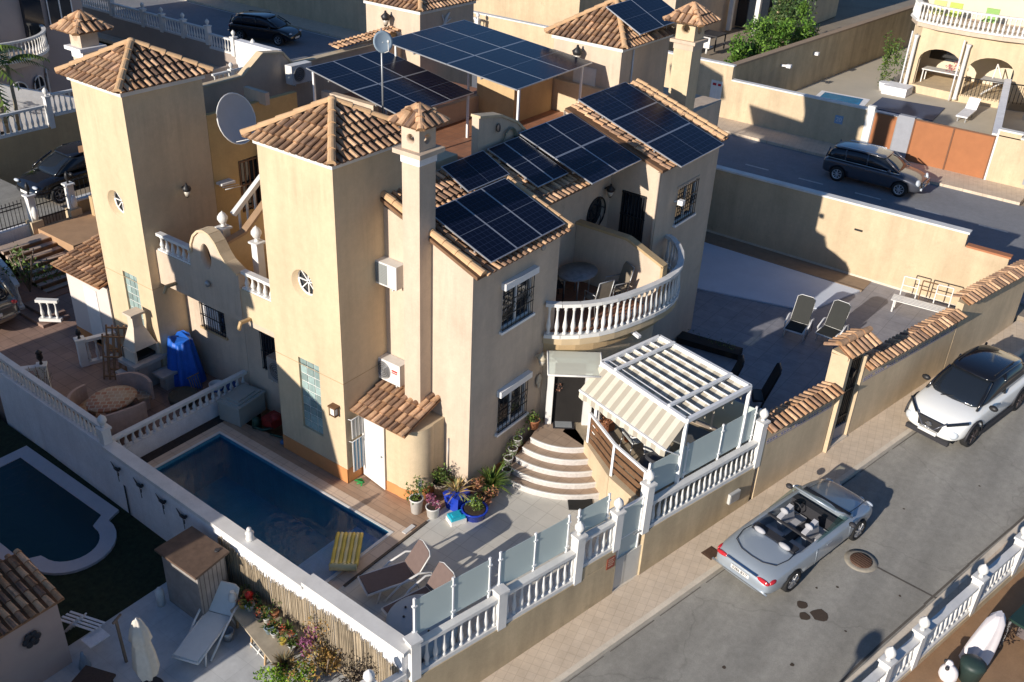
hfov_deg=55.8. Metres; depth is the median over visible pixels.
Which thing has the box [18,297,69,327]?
shadow steps
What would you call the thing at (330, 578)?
pool edge line
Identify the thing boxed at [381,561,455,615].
sun lounger
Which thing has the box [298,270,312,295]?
round window
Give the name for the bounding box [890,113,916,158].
gate post
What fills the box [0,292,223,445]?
neighbour yard floor
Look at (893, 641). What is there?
kerb
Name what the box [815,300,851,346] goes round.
sun lounger
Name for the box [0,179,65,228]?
street
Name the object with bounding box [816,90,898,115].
pool edge floor
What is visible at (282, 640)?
pot
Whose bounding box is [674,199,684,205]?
bracket light
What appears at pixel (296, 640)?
pot
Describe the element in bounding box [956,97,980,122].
sun bed
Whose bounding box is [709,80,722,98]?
meter door
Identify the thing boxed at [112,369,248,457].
party fence
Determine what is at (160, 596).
white canister
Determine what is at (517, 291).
window
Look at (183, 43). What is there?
stepped balustrade
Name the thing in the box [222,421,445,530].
walkway floor
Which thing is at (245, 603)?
pot
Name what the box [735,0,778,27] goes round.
window
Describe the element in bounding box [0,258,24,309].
white side rail
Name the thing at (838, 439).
threshold floor
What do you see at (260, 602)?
pot
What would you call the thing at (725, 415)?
glass screen
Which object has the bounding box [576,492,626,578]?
glass balustrade
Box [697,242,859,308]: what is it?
pool cover floor
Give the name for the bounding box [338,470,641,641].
terrace floor
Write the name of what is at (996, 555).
pavement
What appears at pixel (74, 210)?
gate pillar
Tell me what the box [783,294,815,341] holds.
sun lounger
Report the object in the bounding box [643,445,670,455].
chair
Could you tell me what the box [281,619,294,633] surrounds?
pot
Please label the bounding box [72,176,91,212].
iron fence
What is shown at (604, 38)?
stair tower
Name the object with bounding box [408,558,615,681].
street wall
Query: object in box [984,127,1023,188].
street wall
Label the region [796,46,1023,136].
terrace floor
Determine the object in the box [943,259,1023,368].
tiled wall
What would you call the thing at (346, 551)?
air bed
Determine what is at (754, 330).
side floor
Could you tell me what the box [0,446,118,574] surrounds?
pool edge floor
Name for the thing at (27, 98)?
pale garden wall
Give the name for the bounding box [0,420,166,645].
lawn
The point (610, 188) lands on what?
wall lantern
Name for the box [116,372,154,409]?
curved bench
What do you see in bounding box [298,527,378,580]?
pool shelf floor
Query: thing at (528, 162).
solar array
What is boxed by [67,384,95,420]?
curved bench
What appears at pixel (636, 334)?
balcony spout
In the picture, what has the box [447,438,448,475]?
wall pipes
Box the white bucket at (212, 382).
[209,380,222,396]
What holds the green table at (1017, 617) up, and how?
on the patio floor at (1006, 664)
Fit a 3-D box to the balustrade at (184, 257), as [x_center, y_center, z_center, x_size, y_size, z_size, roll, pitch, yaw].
[-8.885,-2.454,25.529,1.400,0.500,0.160,22,35,30]
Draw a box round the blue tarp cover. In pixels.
[167,330,206,388]
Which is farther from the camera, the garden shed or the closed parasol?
the garden shed
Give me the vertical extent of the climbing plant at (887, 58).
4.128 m
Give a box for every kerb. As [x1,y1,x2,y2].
[551,347,1023,681]
[845,519,1023,681]
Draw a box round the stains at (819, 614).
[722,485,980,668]
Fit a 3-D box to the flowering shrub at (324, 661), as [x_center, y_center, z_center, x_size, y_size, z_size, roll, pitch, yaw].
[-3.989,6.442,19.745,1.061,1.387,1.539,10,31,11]
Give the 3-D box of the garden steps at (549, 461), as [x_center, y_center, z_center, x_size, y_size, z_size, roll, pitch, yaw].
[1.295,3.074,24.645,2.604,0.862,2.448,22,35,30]
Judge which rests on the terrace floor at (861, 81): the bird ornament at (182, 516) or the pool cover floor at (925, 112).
the pool cover floor at (925, 112)
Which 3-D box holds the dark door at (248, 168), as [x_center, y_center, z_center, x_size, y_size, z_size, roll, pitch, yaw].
[-7.527,-4.569,27.943,0.130,1.550,0.840,22,35,30]
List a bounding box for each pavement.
[97,32,217,69]
[185,0,1023,204]
[481,320,1023,681]
[855,529,1020,681]
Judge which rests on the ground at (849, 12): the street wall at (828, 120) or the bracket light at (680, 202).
the street wall at (828, 120)
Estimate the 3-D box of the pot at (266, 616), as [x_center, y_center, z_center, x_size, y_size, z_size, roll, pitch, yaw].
[-5.308,5.893,20.611,0.345,0.296,0.305,-19,37,-33]
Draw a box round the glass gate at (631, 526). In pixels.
[615,495,644,558]
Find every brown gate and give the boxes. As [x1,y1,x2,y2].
[868,111,898,148]
[905,119,996,178]
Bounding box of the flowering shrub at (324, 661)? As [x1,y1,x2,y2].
[283,611,341,681]
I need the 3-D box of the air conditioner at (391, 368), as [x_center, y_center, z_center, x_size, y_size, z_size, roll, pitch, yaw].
[-2.946,0.698,23.566,0.840,0.628,0.347,22,35,30]
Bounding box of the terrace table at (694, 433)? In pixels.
[673,424,710,445]
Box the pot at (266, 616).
[258,609,272,622]
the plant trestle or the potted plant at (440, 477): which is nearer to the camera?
the plant trestle
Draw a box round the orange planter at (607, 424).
[591,415,614,433]
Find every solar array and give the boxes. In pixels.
[306,51,473,137]
[392,20,591,120]
[435,178,564,262]
[441,150,509,192]
[487,136,567,187]
[518,113,641,184]
[578,82,723,167]
[606,0,675,36]
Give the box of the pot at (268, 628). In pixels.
[261,621,277,634]
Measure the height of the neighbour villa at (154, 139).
9.681 m
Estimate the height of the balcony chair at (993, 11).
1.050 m
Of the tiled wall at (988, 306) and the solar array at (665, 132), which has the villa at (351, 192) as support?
the solar array at (665, 132)
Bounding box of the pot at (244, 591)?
[240,583,250,594]
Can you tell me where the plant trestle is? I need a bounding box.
[230,605,319,676]
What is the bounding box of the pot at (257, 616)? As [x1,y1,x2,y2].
[254,606,265,622]
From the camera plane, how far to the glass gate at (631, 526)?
22.10 m
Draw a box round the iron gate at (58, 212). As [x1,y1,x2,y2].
[35,187,67,224]
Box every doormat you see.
[552,421,573,428]
[568,499,592,509]
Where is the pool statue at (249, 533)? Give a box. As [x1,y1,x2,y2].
[245,527,254,541]
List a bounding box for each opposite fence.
[862,646,897,681]
[889,616,931,681]
[915,564,989,667]
[972,526,1023,615]
[1013,554,1023,577]
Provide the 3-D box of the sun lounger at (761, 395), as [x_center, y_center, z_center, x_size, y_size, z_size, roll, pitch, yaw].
[7.232,1.298,27.627,0.660,1.454,0.684,6,30,4]
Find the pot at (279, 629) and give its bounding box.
[276,623,284,634]
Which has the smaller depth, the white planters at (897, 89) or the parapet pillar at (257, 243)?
the parapet pillar at (257, 243)
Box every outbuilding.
[0,549,71,681]
[50,232,117,352]
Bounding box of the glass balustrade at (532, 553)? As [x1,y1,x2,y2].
[496,514,587,623]
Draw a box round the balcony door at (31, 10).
[19,0,47,46]
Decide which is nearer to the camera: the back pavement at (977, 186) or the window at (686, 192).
the window at (686, 192)
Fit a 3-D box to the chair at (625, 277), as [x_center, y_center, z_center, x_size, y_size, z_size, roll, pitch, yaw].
[2.853,-1.555,25.885,0.610,1.058,0.549,-10,33,-21]
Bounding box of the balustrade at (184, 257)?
[155,231,190,264]
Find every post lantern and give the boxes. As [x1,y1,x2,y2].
[35,350,42,364]
[75,328,80,338]
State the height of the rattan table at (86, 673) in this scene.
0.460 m
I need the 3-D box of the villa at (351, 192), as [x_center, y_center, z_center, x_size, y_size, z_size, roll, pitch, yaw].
[-0.166,-3.093,26.491,9.192,9.713,13.592,22,35,30]
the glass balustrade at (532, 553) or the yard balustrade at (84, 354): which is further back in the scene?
the yard balustrade at (84, 354)
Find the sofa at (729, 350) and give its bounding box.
[676,329,742,359]
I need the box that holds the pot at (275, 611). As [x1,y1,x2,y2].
[265,599,281,617]
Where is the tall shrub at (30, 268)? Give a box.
[1,242,64,291]
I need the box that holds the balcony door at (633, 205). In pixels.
[618,190,646,242]
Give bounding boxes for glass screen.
[692,400,761,492]
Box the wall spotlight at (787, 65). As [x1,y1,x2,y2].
[781,64,791,67]
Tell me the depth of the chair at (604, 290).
25.00 m
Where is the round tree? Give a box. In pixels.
[743,0,817,46]
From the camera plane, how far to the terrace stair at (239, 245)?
25.12 m
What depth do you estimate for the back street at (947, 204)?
44.00 m
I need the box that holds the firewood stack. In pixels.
[168,372,208,408]
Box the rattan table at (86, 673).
[71,665,115,681]
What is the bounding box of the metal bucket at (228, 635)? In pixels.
[221,626,233,641]
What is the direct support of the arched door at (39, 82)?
in the corner house at (25, 26)
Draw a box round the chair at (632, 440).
[619,428,641,454]
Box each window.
[45,0,72,26]
[114,191,123,212]
[124,271,144,325]
[198,302,227,340]
[259,331,274,369]
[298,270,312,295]
[300,358,322,433]
[494,370,532,437]
[499,265,539,335]
[586,196,605,224]
[672,179,699,227]
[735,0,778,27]
[929,49,958,62]
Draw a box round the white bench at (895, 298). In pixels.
[891,294,946,312]
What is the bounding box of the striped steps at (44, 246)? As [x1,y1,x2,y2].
[0,233,68,292]
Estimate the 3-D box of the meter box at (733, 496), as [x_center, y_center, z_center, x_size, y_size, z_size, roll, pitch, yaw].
[5.636,3.954,24.553,0.400,0.300,0.090,-21,38,-35]
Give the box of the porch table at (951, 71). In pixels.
[920,62,959,87]
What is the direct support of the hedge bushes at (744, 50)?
on the ground at (849, 12)
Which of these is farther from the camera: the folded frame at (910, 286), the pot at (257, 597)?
the folded frame at (910, 286)
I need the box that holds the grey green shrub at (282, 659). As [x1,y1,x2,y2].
[266,649,300,674]
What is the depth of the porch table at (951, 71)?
57.07 m
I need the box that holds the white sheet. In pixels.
[959,611,1005,664]
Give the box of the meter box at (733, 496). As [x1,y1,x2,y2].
[727,488,740,504]
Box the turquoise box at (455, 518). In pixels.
[446,509,466,526]
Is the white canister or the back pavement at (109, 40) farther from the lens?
the back pavement at (109, 40)
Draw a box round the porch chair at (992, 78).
[980,64,1004,94]
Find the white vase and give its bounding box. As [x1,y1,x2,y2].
[228,590,237,602]
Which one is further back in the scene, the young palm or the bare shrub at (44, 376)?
the young palm
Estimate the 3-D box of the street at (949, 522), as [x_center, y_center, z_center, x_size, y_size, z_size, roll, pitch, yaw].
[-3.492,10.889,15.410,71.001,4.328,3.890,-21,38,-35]
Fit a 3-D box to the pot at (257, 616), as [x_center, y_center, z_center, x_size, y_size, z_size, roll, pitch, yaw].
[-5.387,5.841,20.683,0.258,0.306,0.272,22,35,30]
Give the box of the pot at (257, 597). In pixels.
[253,591,260,603]
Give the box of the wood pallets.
[101,324,127,379]
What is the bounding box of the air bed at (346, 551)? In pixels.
[329,532,363,570]
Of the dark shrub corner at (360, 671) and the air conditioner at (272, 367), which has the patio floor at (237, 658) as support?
the dark shrub corner at (360, 671)
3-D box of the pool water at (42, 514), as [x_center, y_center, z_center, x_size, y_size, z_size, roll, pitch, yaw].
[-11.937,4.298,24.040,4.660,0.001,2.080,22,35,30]
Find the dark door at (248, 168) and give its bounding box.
[238,155,261,211]
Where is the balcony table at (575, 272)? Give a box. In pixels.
[558,262,597,300]
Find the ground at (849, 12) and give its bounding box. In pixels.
[1,0,1023,438]
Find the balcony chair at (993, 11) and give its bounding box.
[980,8,1000,29]
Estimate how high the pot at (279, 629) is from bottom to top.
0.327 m
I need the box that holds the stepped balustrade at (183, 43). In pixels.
[81,0,254,82]
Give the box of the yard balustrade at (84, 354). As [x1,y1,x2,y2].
[73,330,118,366]
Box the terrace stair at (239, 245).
[225,175,268,286]
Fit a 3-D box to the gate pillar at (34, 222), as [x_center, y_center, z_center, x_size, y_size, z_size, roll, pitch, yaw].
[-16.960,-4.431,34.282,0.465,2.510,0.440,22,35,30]
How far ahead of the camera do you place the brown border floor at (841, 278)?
36.71 m
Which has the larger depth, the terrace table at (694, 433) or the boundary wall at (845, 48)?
the boundary wall at (845, 48)
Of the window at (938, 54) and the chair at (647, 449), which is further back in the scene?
the window at (938, 54)
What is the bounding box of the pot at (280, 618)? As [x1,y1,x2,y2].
[270,617,287,630]
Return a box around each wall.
[0,84,75,131]
[0,372,409,681]
[211,39,281,79]
[229,0,876,143]
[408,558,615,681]
[637,468,754,574]
[706,165,1012,306]
[731,4,915,90]
[749,381,845,499]
[847,308,967,434]
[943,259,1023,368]
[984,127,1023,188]
[991,78,1011,135]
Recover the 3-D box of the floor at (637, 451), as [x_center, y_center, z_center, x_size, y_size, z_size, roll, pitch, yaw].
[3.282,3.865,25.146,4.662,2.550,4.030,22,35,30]
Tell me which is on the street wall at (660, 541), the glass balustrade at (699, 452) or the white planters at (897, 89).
the glass balustrade at (699, 452)
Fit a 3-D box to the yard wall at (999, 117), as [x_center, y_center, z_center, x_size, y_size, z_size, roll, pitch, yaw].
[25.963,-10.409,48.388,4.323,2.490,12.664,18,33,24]
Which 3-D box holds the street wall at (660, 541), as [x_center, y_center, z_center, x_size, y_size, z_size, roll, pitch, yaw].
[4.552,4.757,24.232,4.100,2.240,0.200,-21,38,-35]
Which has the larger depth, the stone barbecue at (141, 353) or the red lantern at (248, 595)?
the stone barbecue at (141, 353)
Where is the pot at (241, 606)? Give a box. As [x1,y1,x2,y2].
[235,595,247,608]
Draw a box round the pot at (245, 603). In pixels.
[239,599,253,610]
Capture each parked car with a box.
[0,282,20,323]
[14,140,89,203]
[227,10,301,45]
[712,478,872,596]
[822,139,929,196]
[904,342,1023,446]
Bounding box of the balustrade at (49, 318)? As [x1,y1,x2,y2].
[34,298,62,321]
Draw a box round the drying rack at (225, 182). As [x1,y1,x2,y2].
[216,178,240,189]
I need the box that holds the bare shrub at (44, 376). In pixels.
[21,367,52,392]
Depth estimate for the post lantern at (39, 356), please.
26.45 m
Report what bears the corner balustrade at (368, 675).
on the street wall
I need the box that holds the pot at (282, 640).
[276,631,287,644]
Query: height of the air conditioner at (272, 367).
0.744 m
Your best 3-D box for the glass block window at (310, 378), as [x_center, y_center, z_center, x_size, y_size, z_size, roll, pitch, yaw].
[-4.887,1.350,23.769,0.716,2.046,0.049,22,35,30]
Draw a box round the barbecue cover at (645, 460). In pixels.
[635,452,665,484]
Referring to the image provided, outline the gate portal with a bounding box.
[822,326,882,452]
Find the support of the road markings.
on the back street at (947, 204)
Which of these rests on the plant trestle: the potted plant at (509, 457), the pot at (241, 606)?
the pot at (241, 606)
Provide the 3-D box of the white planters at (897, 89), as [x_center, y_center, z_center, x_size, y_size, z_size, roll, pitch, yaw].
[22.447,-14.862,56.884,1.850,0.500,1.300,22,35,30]
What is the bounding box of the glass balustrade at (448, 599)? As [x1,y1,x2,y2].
[403,557,509,681]
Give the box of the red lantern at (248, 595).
[244,591,253,601]
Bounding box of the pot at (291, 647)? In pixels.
[286,637,300,650]
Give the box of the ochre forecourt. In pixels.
[38,195,97,251]
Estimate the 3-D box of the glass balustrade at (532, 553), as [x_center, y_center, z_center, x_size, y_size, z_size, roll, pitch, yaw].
[0.634,4.780,20.438,2.308,1.940,0.289,-20,37,-33]
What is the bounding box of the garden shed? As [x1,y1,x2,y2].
[154,526,228,620]
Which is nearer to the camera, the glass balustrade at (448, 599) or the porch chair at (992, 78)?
the glass balustrade at (448, 599)
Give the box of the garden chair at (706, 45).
[703,37,712,53]
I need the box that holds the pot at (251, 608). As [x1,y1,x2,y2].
[245,602,254,611]
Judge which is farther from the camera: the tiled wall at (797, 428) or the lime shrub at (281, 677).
the tiled wall at (797, 428)
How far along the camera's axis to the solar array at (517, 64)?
29.48 m
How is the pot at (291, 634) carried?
on the plant trestle
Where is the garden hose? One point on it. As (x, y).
(358, 481)
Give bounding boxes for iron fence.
[0,199,30,245]
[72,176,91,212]
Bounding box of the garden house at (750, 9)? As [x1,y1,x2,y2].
[726,0,838,30]
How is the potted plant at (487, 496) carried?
on the terrace floor at (514, 517)
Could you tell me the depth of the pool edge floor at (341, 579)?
23.95 m
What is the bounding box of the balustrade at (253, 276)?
[240,269,270,301]
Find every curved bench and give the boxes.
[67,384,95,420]
[104,401,147,435]
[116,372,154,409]
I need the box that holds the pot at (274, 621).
[267,614,282,626]
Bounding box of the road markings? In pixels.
[180,0,1007,232]
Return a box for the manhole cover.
[844,549,877,572]
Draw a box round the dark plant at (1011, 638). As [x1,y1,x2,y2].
[998,619,1019,649]
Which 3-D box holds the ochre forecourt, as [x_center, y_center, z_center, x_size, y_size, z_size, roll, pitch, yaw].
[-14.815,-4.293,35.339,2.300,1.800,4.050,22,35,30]
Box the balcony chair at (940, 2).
[928,0,947,21]
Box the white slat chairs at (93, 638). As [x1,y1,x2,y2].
[61,611,109,647]
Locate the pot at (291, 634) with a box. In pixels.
[286,629,295,639]
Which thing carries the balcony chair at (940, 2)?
on the arched villa at (971, 48)
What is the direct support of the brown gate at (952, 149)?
attached to the gate post at (902, 133)
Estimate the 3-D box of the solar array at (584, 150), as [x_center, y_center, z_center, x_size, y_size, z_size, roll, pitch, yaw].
[1.834,-5.147,25.646,2.370,0.812,2.480,22,35,30]
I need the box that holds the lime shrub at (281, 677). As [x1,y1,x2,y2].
[253,657,316,681]
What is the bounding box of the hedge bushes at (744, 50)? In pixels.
[724,0,819,62]
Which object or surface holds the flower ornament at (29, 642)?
attached to the tiled outbuilding at (31, 597)
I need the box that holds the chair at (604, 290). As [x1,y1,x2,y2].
[584,279,614,318]
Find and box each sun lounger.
[172,580,239,666]
[357,539,432,603]
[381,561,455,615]
[731,355,744,375]
[751,363,781,408]
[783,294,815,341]
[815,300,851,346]
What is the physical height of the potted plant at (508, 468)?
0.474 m
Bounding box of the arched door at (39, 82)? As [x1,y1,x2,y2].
[34,75,46,90]
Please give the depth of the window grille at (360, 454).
23.91 m
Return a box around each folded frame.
[899,275,920,297]
[918,280,938,300]
[933,284,954,306]
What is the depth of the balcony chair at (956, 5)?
55.42 m
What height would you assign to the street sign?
0.320 m
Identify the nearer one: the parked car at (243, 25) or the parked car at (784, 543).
the parked car at (784, 543)
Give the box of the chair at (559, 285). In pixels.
[556,276,563,301]
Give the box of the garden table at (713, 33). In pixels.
[704,30,727,51]
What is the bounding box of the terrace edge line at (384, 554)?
[343,521,427,586]
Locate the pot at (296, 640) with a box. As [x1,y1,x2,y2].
[288,633,300,648]
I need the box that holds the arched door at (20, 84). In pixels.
[13,82,28,88]
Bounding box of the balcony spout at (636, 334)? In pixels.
[631,331,640,338]
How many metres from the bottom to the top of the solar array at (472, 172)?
0.405 m
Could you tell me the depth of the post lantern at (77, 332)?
27.76 m
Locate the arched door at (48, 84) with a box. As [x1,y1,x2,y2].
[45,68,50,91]
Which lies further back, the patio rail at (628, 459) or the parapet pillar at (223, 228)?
the parapet pillar at (223, 228)
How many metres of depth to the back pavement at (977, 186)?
48.24 m
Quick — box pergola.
[592,334,751,495]
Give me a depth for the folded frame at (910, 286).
33.37 m
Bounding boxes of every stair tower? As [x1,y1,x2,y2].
[363,0,475,86]
[544,0,676,92]
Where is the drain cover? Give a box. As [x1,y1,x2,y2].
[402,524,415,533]
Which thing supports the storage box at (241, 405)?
on the walkway floor at (369, 492)
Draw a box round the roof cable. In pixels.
[630,50,634,82]
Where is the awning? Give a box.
[579,366,684,456]
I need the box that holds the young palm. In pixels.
[0,45,49,133]
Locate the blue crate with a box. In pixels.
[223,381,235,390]
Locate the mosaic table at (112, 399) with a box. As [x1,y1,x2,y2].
[85,385,136,414]
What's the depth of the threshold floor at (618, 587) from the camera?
22.83 m
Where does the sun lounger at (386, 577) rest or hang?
on the terrace floor at (514, 517)
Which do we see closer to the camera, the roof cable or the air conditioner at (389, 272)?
the air conditioner at (389, 272)
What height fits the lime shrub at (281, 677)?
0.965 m
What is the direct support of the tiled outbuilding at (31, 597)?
on the patio floor at (237, 658)
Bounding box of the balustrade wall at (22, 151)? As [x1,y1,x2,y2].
[0,87,80,185]
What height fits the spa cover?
0.610 m
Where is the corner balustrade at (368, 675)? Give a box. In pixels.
[360,669,405,681]
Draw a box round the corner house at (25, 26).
[0,0,82,130]
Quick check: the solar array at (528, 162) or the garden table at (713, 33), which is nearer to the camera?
the solar array at (528, 162)
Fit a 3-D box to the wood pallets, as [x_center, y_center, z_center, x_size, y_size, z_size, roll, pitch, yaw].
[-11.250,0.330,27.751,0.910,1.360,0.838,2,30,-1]
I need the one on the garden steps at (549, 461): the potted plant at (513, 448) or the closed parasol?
the potted plant at (513, 448)
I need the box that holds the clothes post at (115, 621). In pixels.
[112,613,127,662]
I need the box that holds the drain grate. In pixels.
[701,546,717,559]
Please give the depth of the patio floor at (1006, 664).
21.01 m
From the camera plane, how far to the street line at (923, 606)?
22.78 m
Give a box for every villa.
[50,9,478,384]
[219,76,729,499]
[473,0,737,50]
[899,0,1023,118]
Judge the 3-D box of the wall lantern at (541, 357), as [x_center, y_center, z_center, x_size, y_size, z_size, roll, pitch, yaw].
[0.743,0.442,24.314,0.230,0.396,0.318,-11,33,-22]
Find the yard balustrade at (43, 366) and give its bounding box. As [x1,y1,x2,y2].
[0,361,51,393]
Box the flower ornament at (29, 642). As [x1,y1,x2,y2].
[22,630,41,648]
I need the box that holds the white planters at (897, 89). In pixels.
[879,80,913,97]
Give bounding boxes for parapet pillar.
[215,211,232,237]
[248,225,267,291]
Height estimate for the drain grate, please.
0.024 m
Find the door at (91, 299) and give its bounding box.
[83,285,105,343]
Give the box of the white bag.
[938,659,958,681]
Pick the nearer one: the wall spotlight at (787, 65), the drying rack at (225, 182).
the drying rack at (225, 182)
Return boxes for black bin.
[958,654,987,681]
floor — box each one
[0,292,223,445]
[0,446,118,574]
[8,275,69,302]
[43,583,350,681]
[123,414,261,514]
[148,422,411,589]
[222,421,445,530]
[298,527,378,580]
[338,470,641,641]
[564,408,755,516]
[612,574,637,592]
[675,282,954,440]
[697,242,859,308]
[705,231,871,291]
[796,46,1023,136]
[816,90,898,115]
[829,434,846,448]
[872,97,944,120]
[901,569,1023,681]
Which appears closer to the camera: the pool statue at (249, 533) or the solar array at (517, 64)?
the pool statue at (249, 533)
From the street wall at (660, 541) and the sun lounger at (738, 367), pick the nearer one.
the street wall at (660, 541)
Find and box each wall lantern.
[182,183,190,196]
[327,403,339,417]
[381,10,390,25]
[535,352,546,365]
[572,45,582,57]
[604,184,614,197]
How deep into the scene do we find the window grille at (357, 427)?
23.50 m
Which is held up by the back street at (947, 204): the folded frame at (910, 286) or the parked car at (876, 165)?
the parked car at (876, 165)
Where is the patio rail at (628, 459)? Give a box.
[586,412,646,496]
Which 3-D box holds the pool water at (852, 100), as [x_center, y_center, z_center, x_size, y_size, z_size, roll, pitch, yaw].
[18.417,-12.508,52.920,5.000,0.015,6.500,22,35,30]
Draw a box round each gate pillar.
[21,182,44,235]
[61,171,82,217]
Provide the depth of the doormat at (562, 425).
25.26 m
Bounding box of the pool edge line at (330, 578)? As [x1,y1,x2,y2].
[154,431,393,582]
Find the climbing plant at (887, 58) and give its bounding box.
[877,30,905,84]
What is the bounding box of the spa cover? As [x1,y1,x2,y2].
[386,594,457,662]
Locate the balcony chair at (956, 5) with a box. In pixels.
[944,2,963,22]
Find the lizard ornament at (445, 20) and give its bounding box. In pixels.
[441,12,450,24]
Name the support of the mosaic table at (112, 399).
on the neighbour yard floor at (23, 340)
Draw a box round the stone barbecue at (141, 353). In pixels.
[115,307,177,389]
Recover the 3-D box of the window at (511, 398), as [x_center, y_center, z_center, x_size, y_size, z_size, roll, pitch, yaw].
[0.008,1.546,24.165,0.240,1.330,1.340,22,35,30]
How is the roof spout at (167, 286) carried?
attached to the neighbour villa at (154, 139)
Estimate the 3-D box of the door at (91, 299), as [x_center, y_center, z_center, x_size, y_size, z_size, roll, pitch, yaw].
[-12.439,-0.735,28.831,0.650,1.900,0.020,22,35,30]
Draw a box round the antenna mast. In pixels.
[373,28,392,113]
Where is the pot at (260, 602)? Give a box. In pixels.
[253,598,268,612]
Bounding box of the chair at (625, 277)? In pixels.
[605,261,634,302]
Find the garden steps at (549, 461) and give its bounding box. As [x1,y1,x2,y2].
[501,416,599,499]
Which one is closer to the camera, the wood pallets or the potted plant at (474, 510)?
the potted plant at (474, 510)
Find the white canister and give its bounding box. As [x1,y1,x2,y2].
[155,587,165,606]
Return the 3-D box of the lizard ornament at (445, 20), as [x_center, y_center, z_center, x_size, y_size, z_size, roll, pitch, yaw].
[-2.451,-11.168,34.142,0.140,0.803,0.942,22,35,30]
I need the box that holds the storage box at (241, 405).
[216,383,265,426]
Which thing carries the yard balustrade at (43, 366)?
on the neighbour yard floor at (23, 340)
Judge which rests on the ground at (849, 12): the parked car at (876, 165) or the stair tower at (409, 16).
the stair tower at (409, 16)
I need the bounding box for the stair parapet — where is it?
[584,440,638,508]
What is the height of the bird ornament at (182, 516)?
0.501 m
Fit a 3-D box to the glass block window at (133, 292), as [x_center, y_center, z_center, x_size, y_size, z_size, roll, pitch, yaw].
[-10.588,-1.004,27.315,0.646,2.046,0.049,22,35,30]
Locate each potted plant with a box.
[404,475,432,514]
[425,493,443,518]
[431,463,456,495]
[440,476,475,510]
[461,492,488,522]
[469,477,498,505]
[471,461,516,497]
[500,459,513,476]
[503,447,517,465]
[506,436,518,455]
[513,428,527,445]
[523,409,541,429]
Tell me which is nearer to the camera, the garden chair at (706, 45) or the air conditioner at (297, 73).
the air conditioner at (297, 73)
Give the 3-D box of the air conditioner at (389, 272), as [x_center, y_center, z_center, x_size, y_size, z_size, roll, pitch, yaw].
[-2.875,-1.569,22.295,0.840,0.628,0.335,22,35,30]
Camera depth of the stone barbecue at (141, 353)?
26.98 m
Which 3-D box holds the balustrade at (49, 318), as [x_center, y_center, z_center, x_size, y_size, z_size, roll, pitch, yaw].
[-14.366,-0.962,29.996,0.680,0.750,0.160,3,30,-1]
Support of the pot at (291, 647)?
on the plant trestle
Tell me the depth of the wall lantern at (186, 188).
25.85 m
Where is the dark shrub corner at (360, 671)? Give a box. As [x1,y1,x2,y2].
[335,650,376,681]
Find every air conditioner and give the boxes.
[266,352,278,383]
[285,60,311,85]
[375,256,402,290]
[378,352,404,386]
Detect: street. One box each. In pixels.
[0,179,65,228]
[83,0,1023,304]
[566,354,1023,681]
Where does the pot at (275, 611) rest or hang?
on the plant trestle
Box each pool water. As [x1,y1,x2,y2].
[0,458,100,561]
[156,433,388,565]
[820,92,862,104]
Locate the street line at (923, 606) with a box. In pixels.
[568,432,1023,681]
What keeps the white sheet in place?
on the patio floor at (1006, 664)
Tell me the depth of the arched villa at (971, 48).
55.46 m
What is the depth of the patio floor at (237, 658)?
20.49 m
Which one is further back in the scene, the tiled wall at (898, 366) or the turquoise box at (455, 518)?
the tiled wall at (898, 366)
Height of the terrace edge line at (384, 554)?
0.030 m
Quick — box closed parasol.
[128,617,163,681]
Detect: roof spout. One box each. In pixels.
[163,282,176,293]
[237,317,251,330]
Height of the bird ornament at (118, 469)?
0.501 m
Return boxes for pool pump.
[252,410,282,437]
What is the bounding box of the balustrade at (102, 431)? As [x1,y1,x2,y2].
[0,353,112,445]
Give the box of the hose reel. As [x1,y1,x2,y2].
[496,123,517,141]
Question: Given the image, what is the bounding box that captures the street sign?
[606,555,615,569]
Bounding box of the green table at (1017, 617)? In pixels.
[1000,604,1023,644]
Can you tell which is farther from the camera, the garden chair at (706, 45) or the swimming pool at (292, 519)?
the garden chair at (706, 45)
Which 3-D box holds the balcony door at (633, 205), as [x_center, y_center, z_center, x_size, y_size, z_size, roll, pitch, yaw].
[3.392,-3.173,27.454,0.800,2.200,0.125,22,35,30]
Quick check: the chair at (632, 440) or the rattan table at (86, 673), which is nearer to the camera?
the rattan table at (86, 673)
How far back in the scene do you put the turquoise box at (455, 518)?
22.99 m
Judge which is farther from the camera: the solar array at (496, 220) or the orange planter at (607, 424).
the orange planter at (607, 424)
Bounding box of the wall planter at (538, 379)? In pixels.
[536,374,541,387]
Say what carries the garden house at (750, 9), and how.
on the ground at (849, 12)
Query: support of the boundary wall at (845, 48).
on the ground at (849, 12)
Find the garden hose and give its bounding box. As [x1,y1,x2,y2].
[354,478,364,485]
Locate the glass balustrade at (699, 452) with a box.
[640,406,770,534]
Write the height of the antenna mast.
2.350 m
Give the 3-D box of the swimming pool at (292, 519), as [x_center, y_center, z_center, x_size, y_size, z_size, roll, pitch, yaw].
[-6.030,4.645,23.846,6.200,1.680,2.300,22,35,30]
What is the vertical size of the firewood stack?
0.575 m
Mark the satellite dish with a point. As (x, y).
(235, 113)
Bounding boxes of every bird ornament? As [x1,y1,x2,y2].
[110,461,120,481]
[133,477,143,496]
[155,493,165,513]
[176,508,186,528]
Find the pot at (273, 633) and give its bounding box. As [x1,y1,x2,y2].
[270,628,278,637]

